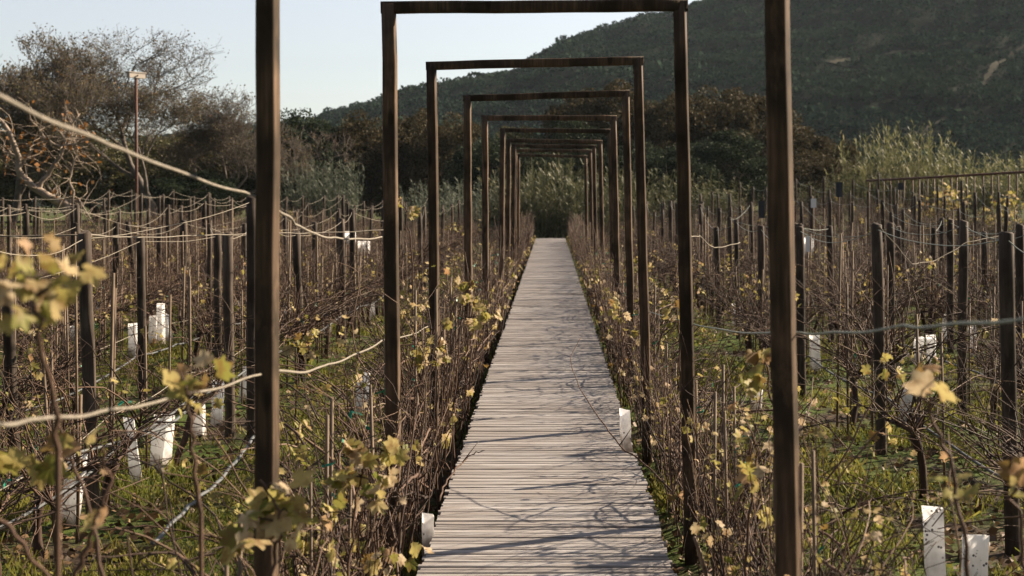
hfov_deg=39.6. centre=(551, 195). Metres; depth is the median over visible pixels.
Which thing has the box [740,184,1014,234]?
trellis string
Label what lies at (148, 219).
vineyard post
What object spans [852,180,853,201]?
vineyard post
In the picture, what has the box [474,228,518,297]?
grapevine
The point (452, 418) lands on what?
grapevine
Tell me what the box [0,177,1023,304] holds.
distant vines
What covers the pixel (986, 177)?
reed clump
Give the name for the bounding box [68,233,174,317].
grapevine
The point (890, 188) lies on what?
vineyard post
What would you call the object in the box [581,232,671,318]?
grapevine
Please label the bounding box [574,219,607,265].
grapevine
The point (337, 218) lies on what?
vineyard post
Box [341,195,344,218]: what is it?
vineyard post
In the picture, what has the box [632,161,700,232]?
reed clump
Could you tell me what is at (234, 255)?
grapevine
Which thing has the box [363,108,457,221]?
tree
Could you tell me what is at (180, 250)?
grapevine
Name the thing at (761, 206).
row marker
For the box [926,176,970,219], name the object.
grapevine
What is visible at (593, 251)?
grapevine
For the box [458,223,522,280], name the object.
grapevine
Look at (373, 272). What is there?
grapevine
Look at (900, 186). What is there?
row marker
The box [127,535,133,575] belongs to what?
grapevine
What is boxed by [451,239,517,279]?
grapevine
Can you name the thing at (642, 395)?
grapevine
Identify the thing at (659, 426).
grapevine
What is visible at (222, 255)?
grapevine
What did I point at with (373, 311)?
grow tube
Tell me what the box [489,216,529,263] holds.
grapevine
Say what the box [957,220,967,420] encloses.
vineyard post
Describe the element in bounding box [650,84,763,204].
tree
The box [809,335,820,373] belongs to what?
grow tube
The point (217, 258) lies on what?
vineyard post
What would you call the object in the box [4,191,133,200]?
trellis string
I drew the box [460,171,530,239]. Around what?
reed clump
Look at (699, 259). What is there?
grapevine
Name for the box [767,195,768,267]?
vineyard post
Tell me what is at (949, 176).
fence
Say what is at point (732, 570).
grapevine
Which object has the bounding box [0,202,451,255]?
trellis string
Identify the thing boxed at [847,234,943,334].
grapevine
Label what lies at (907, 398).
grow tube
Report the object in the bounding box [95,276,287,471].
grapevine
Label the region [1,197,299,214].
trellis string
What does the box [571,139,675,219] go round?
tree
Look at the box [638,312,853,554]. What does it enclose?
grapevine
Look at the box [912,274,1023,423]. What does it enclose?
grapevine
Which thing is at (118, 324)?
grapevine
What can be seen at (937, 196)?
vineyard post
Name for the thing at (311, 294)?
grapevine
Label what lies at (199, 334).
grapevine
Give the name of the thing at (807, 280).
grapevine
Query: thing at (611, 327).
grapevine
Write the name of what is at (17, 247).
grapevine
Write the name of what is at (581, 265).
grapevine
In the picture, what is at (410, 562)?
vine shoot
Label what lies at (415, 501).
grapevine
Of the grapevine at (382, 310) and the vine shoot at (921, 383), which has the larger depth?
the grapevine at (382, 310)
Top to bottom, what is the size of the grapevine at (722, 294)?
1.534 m
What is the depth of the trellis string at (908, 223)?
18.50 m
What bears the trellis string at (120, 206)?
attached to the vineyard post
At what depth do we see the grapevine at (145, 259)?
22.27 m
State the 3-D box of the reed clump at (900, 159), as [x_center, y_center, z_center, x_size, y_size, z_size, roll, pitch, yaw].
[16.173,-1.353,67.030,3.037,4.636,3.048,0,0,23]
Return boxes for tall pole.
[125,71,146,219]
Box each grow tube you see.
[61,454,87,527]
[69,325,73,341]
[123,417,142,485]
[128,323,136,357]
[148,315,156,346]
[149,411,174,471]
[156,303,164,344]
[165,314,173,342]
[192,401,206,435]
[210,380,223,425]
[238,366,246,401]
[345,231,355,244]
[356,372,369,417]
[358,241,369,253]
[370,304,375,320]
[422,513,434,556]
[619,408,632,451]
[751,390,762,409]
[804,238,813,255]
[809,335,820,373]
[899,386,912,425]
[913,337,923,363]
[921,505,945,575]
[926,335,936,364]
[941,315,946,344]
[961,534,989,575]
[970,325,976,357]
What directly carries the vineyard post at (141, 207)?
on the ground at (880, 462)
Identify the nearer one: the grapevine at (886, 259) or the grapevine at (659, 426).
the grapevine at (659, 426)
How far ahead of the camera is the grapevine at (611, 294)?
15.49 m
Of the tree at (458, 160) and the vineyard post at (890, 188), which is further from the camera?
the tree at (458, 160)
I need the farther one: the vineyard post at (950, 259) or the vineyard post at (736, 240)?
the vineyard post at (736, 240)
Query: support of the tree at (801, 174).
on the ground at (880, 462)
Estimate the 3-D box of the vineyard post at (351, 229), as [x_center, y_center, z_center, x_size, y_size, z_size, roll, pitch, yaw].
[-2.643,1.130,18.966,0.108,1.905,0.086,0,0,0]
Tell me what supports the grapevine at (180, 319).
on the ground at (880, 462)
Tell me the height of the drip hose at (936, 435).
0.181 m
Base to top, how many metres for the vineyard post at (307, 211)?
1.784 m
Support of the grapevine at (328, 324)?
on the ground at (880, 462)
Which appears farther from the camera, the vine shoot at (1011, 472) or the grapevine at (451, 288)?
the grapevine at (451, 288)
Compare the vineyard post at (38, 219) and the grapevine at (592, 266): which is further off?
the vineyard post at (38, 219)
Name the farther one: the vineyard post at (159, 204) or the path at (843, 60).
the path at (843, 60)
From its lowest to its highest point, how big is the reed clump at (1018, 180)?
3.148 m
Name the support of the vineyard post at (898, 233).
on the ground at (880, 462)
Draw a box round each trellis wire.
[0,295,356,490]
[0,314,205,385]
[636,240,1021,455]
[806,292,998,366]
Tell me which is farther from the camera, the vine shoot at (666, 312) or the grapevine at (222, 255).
the grapevine at (222, 255)
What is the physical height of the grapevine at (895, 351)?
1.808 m
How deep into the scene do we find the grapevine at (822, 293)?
14.97 m
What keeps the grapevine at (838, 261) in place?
on the ground at (880, 462)
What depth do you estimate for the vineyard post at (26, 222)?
17.44 m
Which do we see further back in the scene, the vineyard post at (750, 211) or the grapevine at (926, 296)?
the vineyard post at (750, 211)
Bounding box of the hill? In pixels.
[8,0,1023,206]
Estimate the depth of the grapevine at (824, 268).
17.97 m
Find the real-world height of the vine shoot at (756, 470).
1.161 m
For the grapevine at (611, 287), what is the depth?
18.44 m
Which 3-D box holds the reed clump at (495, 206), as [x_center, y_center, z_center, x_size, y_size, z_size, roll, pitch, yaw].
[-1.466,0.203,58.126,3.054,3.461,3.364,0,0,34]
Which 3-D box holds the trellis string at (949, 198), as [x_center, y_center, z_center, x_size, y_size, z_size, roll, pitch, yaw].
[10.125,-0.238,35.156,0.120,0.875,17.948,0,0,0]
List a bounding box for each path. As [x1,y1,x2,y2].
[830,43,948,63]
[918,45,1023,136]
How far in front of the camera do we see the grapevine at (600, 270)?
17.66 m
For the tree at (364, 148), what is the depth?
77.35 m
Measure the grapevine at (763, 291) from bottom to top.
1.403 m
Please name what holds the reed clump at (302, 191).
on the ground at (880, 462)
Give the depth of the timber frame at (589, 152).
28.31 m
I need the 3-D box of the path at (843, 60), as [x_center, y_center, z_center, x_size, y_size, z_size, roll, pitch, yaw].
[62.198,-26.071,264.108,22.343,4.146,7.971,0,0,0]
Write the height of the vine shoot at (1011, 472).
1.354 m
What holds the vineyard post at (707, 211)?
on the ground at (880, 462)
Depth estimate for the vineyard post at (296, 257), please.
14.19 m
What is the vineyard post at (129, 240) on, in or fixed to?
on the ground at (880, 462)
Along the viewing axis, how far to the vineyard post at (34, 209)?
33.95 m
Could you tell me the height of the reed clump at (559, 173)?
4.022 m
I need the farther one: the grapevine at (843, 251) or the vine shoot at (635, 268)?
the grapevine at (843, 251)
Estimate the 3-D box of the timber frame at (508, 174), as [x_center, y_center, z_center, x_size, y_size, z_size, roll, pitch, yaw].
[0.071,0.602,23.000,1.634,3.038,0.078,0,0,0]
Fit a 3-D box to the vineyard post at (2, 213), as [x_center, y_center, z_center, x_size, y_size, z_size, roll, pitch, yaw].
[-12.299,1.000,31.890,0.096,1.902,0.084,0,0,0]
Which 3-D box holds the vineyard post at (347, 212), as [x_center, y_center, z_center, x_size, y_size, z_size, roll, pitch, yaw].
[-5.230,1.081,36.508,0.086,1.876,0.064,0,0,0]
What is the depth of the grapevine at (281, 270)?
19.64 m
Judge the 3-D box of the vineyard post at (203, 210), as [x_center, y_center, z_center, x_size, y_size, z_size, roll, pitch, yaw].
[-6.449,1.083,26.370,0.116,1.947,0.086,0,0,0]
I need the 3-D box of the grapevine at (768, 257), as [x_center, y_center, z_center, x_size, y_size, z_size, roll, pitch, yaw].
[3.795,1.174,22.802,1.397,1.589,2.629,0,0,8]
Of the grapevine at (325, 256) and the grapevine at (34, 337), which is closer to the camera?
the grapevine at (34, 337)
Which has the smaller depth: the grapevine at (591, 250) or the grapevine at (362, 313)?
the grapevine at (362, 313)
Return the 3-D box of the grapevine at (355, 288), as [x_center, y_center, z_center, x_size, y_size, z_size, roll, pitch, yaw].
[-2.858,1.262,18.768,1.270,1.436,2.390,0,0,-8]
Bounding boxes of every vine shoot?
[0,232,107,575]
[0,424,104,575]
[0,518,49,575]
[72,447,113,575]
[162,349,236,575]
[217,467,315,575]
[242,535,433,575]
[280,328,319,489]
[307,435,410,575]
[398,197,420,418]
[412,317,454,515]
[453,275,502,469]
[607,296,639,407]
[633,255,654,333]
[660,298,680,520]
[726,429,772,575]
[735,348,771,403]
[902,362,979,575]
[996,456,1023,571]
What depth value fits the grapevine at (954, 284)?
20.80 m
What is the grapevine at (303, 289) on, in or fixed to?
on the ground at (880, 462)
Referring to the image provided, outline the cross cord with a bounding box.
[0,230,381,237]
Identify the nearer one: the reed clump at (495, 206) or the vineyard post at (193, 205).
the vineyard post at (193, 205)
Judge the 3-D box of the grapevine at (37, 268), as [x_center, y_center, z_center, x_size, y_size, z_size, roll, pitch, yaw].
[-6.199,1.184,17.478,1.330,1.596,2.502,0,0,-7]
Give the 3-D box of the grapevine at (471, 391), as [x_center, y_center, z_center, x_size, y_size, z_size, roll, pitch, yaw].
[-1.128,1.192,10.058,1.141,1.481,2.591,0,0,5]
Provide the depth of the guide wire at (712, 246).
9.04 m
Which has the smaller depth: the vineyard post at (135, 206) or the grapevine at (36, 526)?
the grapevine at (36, 526)
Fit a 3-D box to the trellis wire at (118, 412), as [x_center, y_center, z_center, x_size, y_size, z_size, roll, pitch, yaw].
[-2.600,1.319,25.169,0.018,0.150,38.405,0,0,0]
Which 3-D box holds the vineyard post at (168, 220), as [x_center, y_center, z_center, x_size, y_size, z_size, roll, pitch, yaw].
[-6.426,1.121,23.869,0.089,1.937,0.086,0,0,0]
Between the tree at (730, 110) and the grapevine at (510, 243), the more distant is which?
the tree at (730, 110)
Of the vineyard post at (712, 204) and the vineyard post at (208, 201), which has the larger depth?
the vineyard post at (712, 204)
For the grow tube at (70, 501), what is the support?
on the ground at (880, 462)
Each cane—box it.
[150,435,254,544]
[438,441,484,501]
[570,338,671,491]
[803,480,926,575]
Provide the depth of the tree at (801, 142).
77.31 m
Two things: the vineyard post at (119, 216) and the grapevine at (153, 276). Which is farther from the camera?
the vineyard post at (119, 216)
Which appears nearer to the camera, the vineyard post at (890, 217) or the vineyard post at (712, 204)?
the vineyard post at (890, 217)
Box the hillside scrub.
[102,0,1023,210]
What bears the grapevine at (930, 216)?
on the ground at (880, 462)
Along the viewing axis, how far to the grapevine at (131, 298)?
14.47 m
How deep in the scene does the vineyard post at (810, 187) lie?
40.38 m
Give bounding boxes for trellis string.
[0,199,331,228]
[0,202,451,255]
[1,196,246,215]
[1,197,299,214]
[2,191,201,212]
[2,198,381,237]
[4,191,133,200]
[41,203,421,277]
[646,203,1023,252]
[662,204,1023,239]
[707,195,1023,243]
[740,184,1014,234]
[796,180,1019,216]
[824,178,1023,211]
[881,179,1022,202]
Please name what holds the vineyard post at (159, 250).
on the ground at (880, 462)
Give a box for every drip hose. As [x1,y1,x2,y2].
[0,259,440,528]
[1,411,186,488]
[27,323,239,409]
[694,283,1023,499]
[741,276,1023,394]
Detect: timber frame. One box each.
[254,0,800,575]
[380,0,697,565]
[426,56,652,465]
[463,90,634,402]
[481,115,620,362]
[498,128,613,333]
[505,139,604,312]
[511,144,597,300]
[515,149,593,287]
[516,154,587,282]
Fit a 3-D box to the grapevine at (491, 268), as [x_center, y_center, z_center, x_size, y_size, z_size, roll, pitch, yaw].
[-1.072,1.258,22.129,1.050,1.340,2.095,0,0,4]
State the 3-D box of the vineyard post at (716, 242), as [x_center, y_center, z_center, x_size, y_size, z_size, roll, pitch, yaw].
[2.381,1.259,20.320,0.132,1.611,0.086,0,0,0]
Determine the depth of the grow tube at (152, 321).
17.65 m
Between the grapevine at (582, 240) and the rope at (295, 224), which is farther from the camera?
the grapevine at (582, 240)
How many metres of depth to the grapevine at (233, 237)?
22.76 m
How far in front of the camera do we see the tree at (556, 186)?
60.25 m
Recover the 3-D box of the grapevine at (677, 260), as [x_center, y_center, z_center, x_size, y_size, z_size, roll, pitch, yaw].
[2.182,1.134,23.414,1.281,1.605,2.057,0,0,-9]
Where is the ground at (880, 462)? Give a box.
[0,204,1023,575]
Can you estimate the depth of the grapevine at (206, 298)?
15.74 m
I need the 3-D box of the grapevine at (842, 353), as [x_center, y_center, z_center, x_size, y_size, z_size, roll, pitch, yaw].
[2.500,1.152,11.379,1.577,1.686,2.061,0,0,-25]
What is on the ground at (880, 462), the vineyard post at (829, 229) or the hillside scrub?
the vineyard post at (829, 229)
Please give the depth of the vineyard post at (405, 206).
37.27 m
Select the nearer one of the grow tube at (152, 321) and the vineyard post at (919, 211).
the grow tube at (152, 321)
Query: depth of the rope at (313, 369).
5.70 m
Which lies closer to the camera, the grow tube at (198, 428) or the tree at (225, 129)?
the grow tube at (198, 428)
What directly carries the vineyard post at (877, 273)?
on the ground at (880, 462)
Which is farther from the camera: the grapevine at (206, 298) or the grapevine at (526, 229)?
the grapevine at (526, 229)
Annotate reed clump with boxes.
[280,157,351,224]
[286,151,366,227]
[398,177,462,229]
[439,177,498,237]
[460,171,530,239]
[477,160,551,241]
[490,158,564,242]
[520,152,575,237]
[553,155,623,242]
[583,156,657,234]
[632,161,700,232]
[674,170,749,221]
[793,178,837,214]
[821,160,888,213]
[833,123,912,212]
[863,118,925,210]
[878,120,952,212]
[909,131,973,212]
[922,146,1003,213]
[957,153,1021,213]
[970,150,1023,213]
[997,152,1023,213]
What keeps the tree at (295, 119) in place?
on the ground at (880, 462)
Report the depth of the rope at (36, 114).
2.67 m
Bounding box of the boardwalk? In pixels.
[416,238,676,575]
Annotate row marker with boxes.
[758,201,764,224]
[805,236,809,327]
[811,199,815,277]
[836,182,842,233]
[898,183,902,215]
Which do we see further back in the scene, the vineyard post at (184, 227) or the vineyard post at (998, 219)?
the vineyard post at (998, 219)
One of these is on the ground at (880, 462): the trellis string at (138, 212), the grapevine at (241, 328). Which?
the grapevine at (241, 328)
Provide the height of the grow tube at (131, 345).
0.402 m
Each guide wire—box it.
[650,312,1023,334]
[691,236,739,247]
[878,225,997,263]
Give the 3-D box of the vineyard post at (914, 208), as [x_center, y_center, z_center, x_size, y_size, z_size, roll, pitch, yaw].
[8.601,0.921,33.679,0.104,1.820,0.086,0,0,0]
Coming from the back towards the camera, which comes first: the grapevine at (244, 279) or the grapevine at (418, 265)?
the grapevine at (418, 265)
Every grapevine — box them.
[0,223,128,294]
[0,226,71,352]
[0,228,94,331]
[0,237,37,279]
[0,251,97,382]
[0,266,70,348]
[0,274,144,443]
[0,277,136,448]
[0,302,102,477]
[0,304,160,431]
[0,341,185,575]
[0,382,148,575]
[1,202,54,279]
[1,225,72,279]
[1,262,230,550]
[2,222,136,369]
[3,238,58,280]
[13,232,167,360]
[56,240,134,322]
[61,438,345,575]
[63,374,405,575]
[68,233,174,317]
[69,219,147,324]
[70,244,185,356]
[72,252,175,361]
[93,228,200,349]
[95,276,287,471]
[98,227,191,288]
[105,220,213,290]
[108,233,205,315]
[109,233,212,332]
[112,226,201,288]
[125,231,245,329]
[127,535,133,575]
[145,210,238,321]
[147,239,287,371]
[148,223,213,300]
[148,245,283,352]
[156,241,284,354]
[157,249,355,397]
[164,260,291,347]
[171,211,246,321]
[175,213,242,277]
[176,199,282,300]
[176,251,313,302]
[180,337,418,575]
[183,250,316,403]
[191,214,246,284]
[191,292,456,575]
[197,221,383,387]
[207,261,462,547]
[233,229,383,365]
[234,231,331,301]
[237,247,325,313]
[279,212,345,318]
[279,216,356,295]
[279,230,376,363]
[280,251,382,358]
[283,240,383,339]
[287,224,401,347]
[287,263,471,504]
[291,211,369,302]
[291,244,338,303]
[292,235,382,336]
[295,264,481,467]
[299,224,373,289]
[303,230,362,296]
[319,247,410,331]
[322,249,483,445]
[336,218,427,319]
[338,228,423,324]
[346,240,444,301]
[348,238,415,316]
[351,249,498,424]
[355,236,428,303]
[356,231,428,302]
[375,228,502,375]
[381,250,492,402]
[399,242,497,384]
[401,238,501,362]
[413,211,513,343]
[413,222,516,317]
[427,236,506,332]
[439,253,512,354]
[443,221,519,295]
[444,232,522,282]
[447,241,517,309]
[450,245,513,319]
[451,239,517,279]
[454,232,516,305]
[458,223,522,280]
[458,233,515,294]
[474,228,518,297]
[475,226,526,273]
[478,221,525,272]
[481,226,523,280]
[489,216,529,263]
[489,218,526,269]
[489,223,526,273]
[490,211,533,251]
[494,213,531,251]
[496,217,527,271]
[497,216,530,262]
[498,211,532,253]
[510,209,535,246]
[566,213,599,253]
[567,215,588,247]
[568,211,599,253]
[569,217,608,259]
[570,219,619,262]
[571,217,633,260]
[571,221,609,267]
[573,219,609,256]
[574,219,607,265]
[574,224,605,274]
[575,214,620,271]
[575,225,624,283]
[575,228,621,278]
[576,227,621,274]
[577,229,657,298]
[579,222,661,302]
[579,228,620,288]
[580,220,624,292]
[580,221,659,295]
[580,231,656,315]
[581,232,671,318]
[583,222,649,304]
[589,236,666,330]
[589,255,677,358]
[590,246,665,338]
[592,255,730,389]
[593,236,678,336]
[596,236,693,366]
[599,254,712,381]
[604,254,721,407]
[615,267,758,435]
[627,316,734,449]
[629,322,770,478]
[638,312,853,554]
[643,342,807,509]
[647,214,749,300]
[647,231,725,289]
[648,226,729,301]
[649,217,740,314]
[652,215,765,319]
[658,231,757,323]
[671,236,768,351]
[672,225,766,326]
[677,354,878,575]
[685,346,998,575]
[693,244,810,367]
[697,265,769,351]
[704,265,833,376]
[720,225,767,294]
[722,222,821,284]
[727,397,962,575]
[731,255,767,293]
[733,252,844,373]
[734,233,960,434]
[741,245,835,288]
[744,220,825,297]
[746,223,836,304]
[746,248,836,309]
[771,290,1021,504]
[795,225,868,334]
[795,227,912,353]
[796,216,1023,430]
[798,434,994,575]
[805,243,914,362]
[806,209,854,294]
[806,232,909,339]
[806,235,895,342]
[812,213,884,298]
[813,244,941,351]
[815,217,910,317]
[815,234,861,289]
[816,218,909,314]
[835,222,944,287]
[845,237,931,319]
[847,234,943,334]
[859,219,974,293]
[863,231,995,341]
[872,331,1023,575]
[878,209,957,305]
[878,306,1023,527]
[884,215,988,338]
[889,537,945,575]
[896,211,1015,350]
[901,221,971,305]
[906,237,990,313]
[910,223,998,326]
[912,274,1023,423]
[914,193,953,235]
[919,286,1023,449]
[922,246,975,318]
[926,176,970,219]
[926,221,1015,363]
[932,287,1023,436]
[936,277,1015,356]
[938,212,1020,299]
[946,209,1014,320]
[970,293,1015,353]
[972,208,1013,239]
[986,188,1023,228]
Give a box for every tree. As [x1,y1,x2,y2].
[0,23,127,227]
[0,50,123,227]
[0,96,119,232]
[0,127,106,221]
[0,143,37,208]
[13,24,244,222]
[28,124,161,220]
[96,135,216,211]
[132,80,361,222]
[138,170,247,225]
[156,126,255,217]
[214,131,284,209]
[243,107,350,213]
[283,120,381,209]
[320,109,420,219]
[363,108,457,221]
[398,112,488,215]
[440,135,535,219]
[488,146,580,200]
[490,124,538,159]
[523,120,622,215]
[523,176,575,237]
[540,78,648,173]
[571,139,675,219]
[602,91,731,215]
[619,146,724,217]
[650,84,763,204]
[672,128,767,212]
[691,87,806,205]
[727,121,836,206]
[793,155,856,204]
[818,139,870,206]
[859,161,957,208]
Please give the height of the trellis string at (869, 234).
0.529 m
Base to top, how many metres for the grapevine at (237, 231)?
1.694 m
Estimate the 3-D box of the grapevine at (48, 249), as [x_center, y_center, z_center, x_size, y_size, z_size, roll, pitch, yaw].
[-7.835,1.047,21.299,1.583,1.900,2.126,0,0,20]
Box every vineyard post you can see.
[0,197,4,250]
[1,279,21,476]
[6,205,10,280]
[23,204,26,234]
[23,208,29,338]
[33,197,35,258]
[36,206,39,265]
[70,206,73,274]
[73,222,80,359]
[74,205,79,223]
[78,201,81,231]
[78,230,99,513]
[102,197,104,239]
[104,210,106,259]
[107,190,109,252]
[113,222,118,339]
[118,209,120,281]
[125,221,136,314]
[129,189,131,222]
[134,193,136,243]
[136,236,147,398]
[139,193,142,236]
[147,197,149,208]
[147,208,150,287]
[157,225,161,285]
[158,195,160,225]
[161,194,164,265]
[166,204,170,281]
[172,189,173,231]
[179,206,182,246]
[181,220,186,326]
[188,197,191,232]
[192,196,194,223]
[201,201,205,293]
[204,225,205,270]
[206,192,209,222]
[206,223,211,354]
[213,198,214,226]
[213,232,221,373]
[222,231,234,438]
[228,196,229,225]
[230,197,233,227]
[242,223,246,311]
[246,195,255,453]
[282,216,286,276]
[292,230,305,381]
[296,209,298,229]
[300,213,303,268]
[301,196,303,225]
[306,203,308,229]
[312,222,316,300]
[322,208,323,253]
[323,195,325,249]
[336,194,338,208]
[336,208,340,281]
[338,218,345,347]
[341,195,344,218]
[347,201,348,245]
[349,209,355,330]
[353,205,355,230]
[362,201,364,236]
[369,206,371,257]
[380,204,382,243]
[398,197,403,302]
[404,202,406,242]
[418,213,422,292]
[422,206,426,288]
[439,208,444,273]
[451,204,452,259]
[457,200,460,261]
[632,206,634,224]
[652,212,655,248]
[661,210,663,279]
[663,202,665,250]
[668,201,672,286]
[672,200,674,225]
[674,204,678,295]
[698,194,701,230]
[698,204,703,306]
[701,201,703,236]
[706,206,708,235]
[711,191,712,226]
[713,227,721,325]
[717,194,718,211]
[717,208,720,246]
[727,217,732,306]
[728,194,730,216]
[729,207,731,217]
[734,219,740,338]
[739,182,740,205]
[739,206,742,241]
[748,202,752,297]
[751,186,753,204]
[757,225,765,349]
[765,187,766,239]
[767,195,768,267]
[794,223,797,280]
[795,179,796,221]
[795,226,805,398]
[797,224,807,353]
[799,201,802,223]
[808,185,811,235]
[810,196,812,232]
[823,176,824,214]
[826,225,834,344]
[828,190,829,222]
[829,199,831,224]
[848,191,850,233]
[848,239,850,293]
[851,202,853,250]
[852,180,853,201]
[866,192,869,252]
[871,222,886,454]
[876,189,878,215]
[881,200,884,257]
[886,222,895,385]
[889,184,891,211]
[889,212,893,222]
[893,188,894,235]
[894,204,897,249]
[896,226,901,316]
[901,209,904,281]
[911,191,913,225]
[913,196,916,235]
[918,200,920,277]
[920,182,923,210]
[931,227,936,321]
[936,185,938,224]
[939,218,943,316]
[943,196,945,250]
[947,219,953,352]
[957,208,959,273]
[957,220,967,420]
[960,180,962,219]
[962,201,965,220]
[973,192,976,278]
[981,231,988,334]
[982,186,984,230]
[996,192,999,262]
[996,204,1001,260]
[999,231,1019,555]
[1004,207,1007,231]
[1006,195,1008,212]
[1015,224,1023,398]
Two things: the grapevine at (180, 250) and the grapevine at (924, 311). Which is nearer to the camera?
the grapevine at (924, 311)
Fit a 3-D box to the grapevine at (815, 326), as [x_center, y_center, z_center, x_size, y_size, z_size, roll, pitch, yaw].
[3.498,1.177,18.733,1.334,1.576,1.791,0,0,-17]
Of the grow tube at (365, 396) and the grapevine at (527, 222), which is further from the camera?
the grapevine at (527, 222)
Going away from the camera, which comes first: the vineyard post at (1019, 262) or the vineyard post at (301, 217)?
the vineyard post at (1019, 262)
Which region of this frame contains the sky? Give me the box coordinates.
[0,0,700,139]
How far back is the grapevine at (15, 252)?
20.54 m
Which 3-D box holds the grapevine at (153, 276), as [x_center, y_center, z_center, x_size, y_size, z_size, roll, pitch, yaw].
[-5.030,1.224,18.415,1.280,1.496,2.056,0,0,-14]
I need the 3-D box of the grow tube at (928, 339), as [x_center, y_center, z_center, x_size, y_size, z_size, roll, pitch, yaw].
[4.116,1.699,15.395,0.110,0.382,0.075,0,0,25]
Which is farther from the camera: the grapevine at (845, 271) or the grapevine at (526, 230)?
the grapevine at (526, 230)
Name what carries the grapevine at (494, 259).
on the ground at (880, 462)
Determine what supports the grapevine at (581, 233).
on the ground at (880, 462)
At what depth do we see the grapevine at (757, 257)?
21.93 m
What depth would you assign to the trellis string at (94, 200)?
33.12 m
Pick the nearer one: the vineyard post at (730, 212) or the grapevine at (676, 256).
the grapevine at (676, 256)
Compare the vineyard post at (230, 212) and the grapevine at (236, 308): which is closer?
the grapevine at (236, 308)
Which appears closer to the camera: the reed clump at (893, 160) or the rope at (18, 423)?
the rope at (18, 423)
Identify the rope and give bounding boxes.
[0,93,256,197]
[0,373,261,426]
[279,326,428,373]
[280,211,382,239]
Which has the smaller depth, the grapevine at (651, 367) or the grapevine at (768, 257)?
the grapevine at (651, 367)
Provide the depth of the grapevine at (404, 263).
24.09 m
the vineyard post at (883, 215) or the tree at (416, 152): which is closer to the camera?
the vineyard post at (883, 215)
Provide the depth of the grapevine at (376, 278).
21.33 m
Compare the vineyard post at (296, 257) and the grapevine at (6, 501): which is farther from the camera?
the vineyard post at (296, 257)
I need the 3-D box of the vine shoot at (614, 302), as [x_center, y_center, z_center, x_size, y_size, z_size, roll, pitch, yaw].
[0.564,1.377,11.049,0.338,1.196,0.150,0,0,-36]
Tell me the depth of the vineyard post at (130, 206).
41.63 m
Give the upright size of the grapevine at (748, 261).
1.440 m
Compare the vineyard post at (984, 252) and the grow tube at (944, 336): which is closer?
the grow tube at (944, 336)
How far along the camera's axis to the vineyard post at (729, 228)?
23.67 m
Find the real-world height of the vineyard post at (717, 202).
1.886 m
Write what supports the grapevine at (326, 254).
on the ground at (880, 462)
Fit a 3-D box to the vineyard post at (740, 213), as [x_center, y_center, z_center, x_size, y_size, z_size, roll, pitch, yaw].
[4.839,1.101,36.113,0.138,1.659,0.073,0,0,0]
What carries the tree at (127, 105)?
on the ground at (880, 462)
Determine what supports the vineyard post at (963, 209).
on the ground at (880, 462)
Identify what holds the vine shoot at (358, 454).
on the ground at (880, 462)
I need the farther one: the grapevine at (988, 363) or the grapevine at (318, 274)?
the grapevine at (318, 274)
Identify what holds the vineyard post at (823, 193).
on the ground at (880, 462)
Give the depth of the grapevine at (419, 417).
8.06 m
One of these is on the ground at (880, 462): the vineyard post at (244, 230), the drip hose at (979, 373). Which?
the vineyard post at (244, 230)
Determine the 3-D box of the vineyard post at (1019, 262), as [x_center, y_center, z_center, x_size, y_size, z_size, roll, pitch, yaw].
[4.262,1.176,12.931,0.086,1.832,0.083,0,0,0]
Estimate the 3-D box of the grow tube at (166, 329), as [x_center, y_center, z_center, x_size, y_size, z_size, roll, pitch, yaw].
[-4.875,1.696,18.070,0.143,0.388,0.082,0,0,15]
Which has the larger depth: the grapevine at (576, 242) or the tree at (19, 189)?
the tree at (19, 189)
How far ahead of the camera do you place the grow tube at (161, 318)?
17.84 m
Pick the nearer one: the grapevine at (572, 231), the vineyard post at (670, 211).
the vineyard post at (670, 211)
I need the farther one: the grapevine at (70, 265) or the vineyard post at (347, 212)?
the vineyard post at (347, 212)
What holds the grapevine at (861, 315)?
on the ground at (880, 462)
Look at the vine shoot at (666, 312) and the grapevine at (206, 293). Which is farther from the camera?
the grapevine at (206, 293)
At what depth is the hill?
271.42 m
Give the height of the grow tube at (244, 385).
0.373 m
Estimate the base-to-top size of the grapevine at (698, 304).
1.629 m
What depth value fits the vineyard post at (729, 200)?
38.62 m
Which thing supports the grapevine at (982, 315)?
on the ground at (880, 462)
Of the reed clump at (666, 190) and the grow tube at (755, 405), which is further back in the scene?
the reed clump at (666, 190)
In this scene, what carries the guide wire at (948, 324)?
attached to the timber frame at (433, 67)
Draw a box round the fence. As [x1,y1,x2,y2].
[866,171,1023,232]
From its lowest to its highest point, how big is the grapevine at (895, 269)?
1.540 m
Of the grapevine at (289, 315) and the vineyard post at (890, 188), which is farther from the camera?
the vineyard post at (890, 188)
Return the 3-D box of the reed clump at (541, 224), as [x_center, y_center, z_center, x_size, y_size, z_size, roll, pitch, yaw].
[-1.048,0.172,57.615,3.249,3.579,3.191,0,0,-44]
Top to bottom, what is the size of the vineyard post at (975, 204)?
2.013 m
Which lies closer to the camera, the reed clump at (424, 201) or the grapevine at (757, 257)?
the grapevine at (757, 257)
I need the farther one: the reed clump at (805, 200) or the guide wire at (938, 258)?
the reed clump at (805, 200)
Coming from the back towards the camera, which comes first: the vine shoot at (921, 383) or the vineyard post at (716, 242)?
the vineyard post at (716, 242)
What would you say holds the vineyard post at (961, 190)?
on the ground at (880, 462)
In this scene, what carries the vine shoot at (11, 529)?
on the ground at (880, 462)
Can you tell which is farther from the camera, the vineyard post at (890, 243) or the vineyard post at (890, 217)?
the vineyard post at (890, 217)

